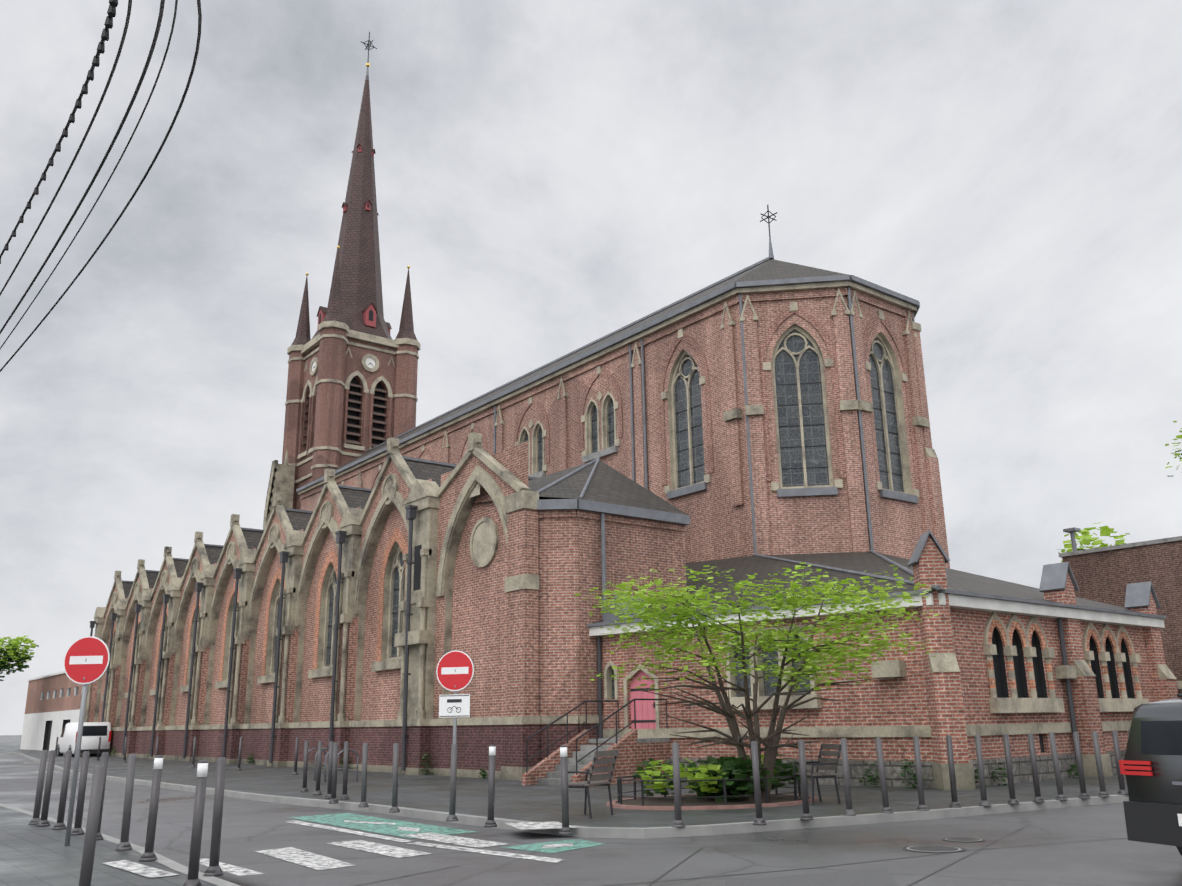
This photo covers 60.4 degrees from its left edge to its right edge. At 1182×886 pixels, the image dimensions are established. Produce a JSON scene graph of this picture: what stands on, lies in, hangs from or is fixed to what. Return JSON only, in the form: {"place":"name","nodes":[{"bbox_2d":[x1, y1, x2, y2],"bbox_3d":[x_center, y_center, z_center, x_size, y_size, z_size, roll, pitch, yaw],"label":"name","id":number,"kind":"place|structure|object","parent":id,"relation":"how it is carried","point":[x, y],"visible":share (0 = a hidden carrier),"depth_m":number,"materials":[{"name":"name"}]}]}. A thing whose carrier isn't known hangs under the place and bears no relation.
{"place":"outdoors","nodes":[
{"label":"outdoors","id":0,"kind":"place"},
{"bbox_2d":[20,671,82,750],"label":"garage building","id":1,"kind":"structure","parent":0,"point":[53,705],"depth_m":79.15,"materials":[{"name":"white paint"}]},
{"bbox_2d":[0,0,201,371],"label":"overhead cables","id":2,"kind":"object","parent":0,"point":[111,13],"visible":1,"depth_m":6.50,"materials":[{"name":"black plastic"}]},
{"bbox_2d":[263,32,420,529],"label":"church tower","id":3,"kind":"structure","parent":0,"point":[351,395],"depth_m":76.48,"materials":[{"name":"brown brick"}]},
{"bbox_2d":[0,735,1181,885],"bbox_3d":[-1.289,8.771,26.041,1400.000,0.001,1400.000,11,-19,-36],"label":"road","id":4,"kind":"structure","parent":0,"point":[249,828],"depth_m":12.23,"materials":[{"name":"grey asphalt"}]},
{"bbox_2d":[0,636,38,680],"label":"tree","id":5,"kind":"object","parent":4,"relation":"on","point":[10,653],"visible":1,"depth_m":79.33,"materials":[{"name":"green plant"}]},
{"bbox_2d":[56,722,111,756],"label":"white van","id":6,"kind":"object","parent":4,"relation":"on","point":[93,732],"visible":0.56,"depth_m":57.53,"materials":[{"name":"white metal"}]},
{"bbox_2d":[0,744,1128,885],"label":"pavements","id":7,"kind":"structure","parent":4,"relation":"on","point":[32,855],"depth_m":16.94,"materials":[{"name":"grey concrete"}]},
{"bbox_2d":[63,636,109,845],"bbox_3d":[-6.595,3.805,13.076,0.620,2.590,0.113,-1,-15,2],"label":"no entry sign","id":8,"kind":"object","parent":7,"relation":"on","point":[86,661],"visible":1,"depth_m":13.26,"materials":[{"name":"red metal"}]},
{"bbox_2d":[308,748,358,781],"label":"bike racks","id":9,"kind":"object","parent":7,"relation":"on","point":[326,755],"visible":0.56,"depth_m":26.72,"materials":[{"name":"metal"}]},
{"bbox_2d":[80,432,689,780],"bbox_3d":[-12.303,9.365,48.679,11.580,11.050,49.550,11,-19,-36],"label":"church aisle","id":10,"kind":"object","parent":7,"relation":"on","point":[342,614],"visible":0.96,"depth_m":33.92,"materials":[{"name":"brown brick"}]},
{"bbox_2d":[436,650,473,744],"bbox_3d":[-2.086,4.458,15.550,0.620,2.510,0.112,-5,-16,15],"label":"no entry sign","id":11,"kind":"object","parent":7,"relation":"on","point":[455,671],"visible":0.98,"depth_m":15.70,"materials":[{"name":"red metal"}]},
{"bbox_2d":[28,730,1129,885],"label":"bollards","id":12,"kind":"object","parent":7,"relation":"on","point":[93,834],"visible":0.92,"depth_m":14.72,"materials":[{"name":"grey metal"}]},
{"bbox_2d":[91,747,1077,787],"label":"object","id":13,"kind":"object","parent":7,"relation":"on","point":[870,778],"visible":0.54,"depth_m":21.39,"materials":[{"name":"green plant"}]},
{"bbox_2d":[568,750,618,818],"bbox_3d":[-0.010,5.271,15.716,0.648,0.972,0.680,-10,-18,31],"label":"chair","id":14,"kind":"object","parent":7,"relation":"on","point":[592,781],"visible":0.79,"depth_m":15.63,"materials":[{"name":"grey metal"}]},
{"bbox_2d":[522,699,669,785],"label":"entrance stairs","id":15,"kind":"structure","parent":7,"relation":"on","point":[632,748],"depth_m":24.39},
{"bbox_2d":[296,205,949,568],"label":"church nave","id":16,"kind":"structure","parent":7,"relation":"on","point":[770,405],"depth_m":38.19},
{"bbox_2d":[607,752,817,809],"bbox_3d":[2.156,5.942,17.991,3.835,0.819,2.888,11,-19,-36],"label":"planting bed","id":17,"kind":"object","parent":7,"relation":"on","point":[720,782],"visible":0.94,"depth_m":17.49,"materials":[{"name":"green plant"}]},
{"bbox_2d":[575,562,940,801],"bbox_3d":[3.185,4.258,17.992,6.383,4.013,6.258,1,-16,-9],"label":"multistem tree","id":18,"kind":"object","parent":17,"relation":"on","point":[771,744],"visible":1,"depth_m":17.44,"materials":[{"name":"green plant"}]},
{"bbox_2d":[793,744,840,804],"bbox_3d":[3.904,5.692,17.466,0.647,0.972,0.680,4,-16,-17],"label":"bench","id":19,"kind":"object","parent":7,"relation":"on","point":[821,763],"visible":0.85,"depth_m":17.45,"materials":[{"name":"grey metal"}]},
{"bbox_2d":[587,530,1178,789],"bbox_3d":[6.019,5.844,29.788,12.701,7.212,16.298,11,-19,-36],"label":"church annex","id":20,"kind":"object","parent":7,"relation":"on","point":[1017,663],"visible":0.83,"depth_m":23.61,"materials":[{"name":"brown brick"}]},
{"bbox_2d":[1057,522,1128,562],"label":"tree","id":21,"kind":"object","parent":7,"relation":"on","point":[1085,538],"visible":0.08,"depth_m":58.67,"materials":[{"name":"green plant"}]},
{"bbox_2d":[1058,527,1181,680],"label":"building","id":22,"kind":"structure","parent":7,"relation":"on","point":[1107,574],"depth_m":38.24,"materials":[{"name":"brown brick"}]},
{"bbox_2d":[1176,681,1181,697],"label":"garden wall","id":23,"kind":"structure","parent":7,"relation":"on","point":[1179,685],"depth_m":27.38,"materials":[{"name":"concrete"}]},
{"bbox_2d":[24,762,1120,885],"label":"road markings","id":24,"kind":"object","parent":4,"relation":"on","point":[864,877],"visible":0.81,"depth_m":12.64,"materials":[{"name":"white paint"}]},
{"bbox_2d":[1119,693,1181,855],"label":"suv","id":25,"kind":"object","parent":4,"relation":"on","point":[1150,764],"visible":1,"depth_m":9.72,"materials":[{"name":"grey paint"}]},
{"bbox_2d":[1165,421,1181,476],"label":"tree","id":26,"kind":"object","parent":4,"relation":"on","point":[1178,443],"visible":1,"depth_m":18.38,"materials":[{"name":"green plant"}]},
{"bbox_2d":[0,0,1181,734],"label":"sky","id":27,"kind":"structure","parent":0,"point":[552,177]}
]}

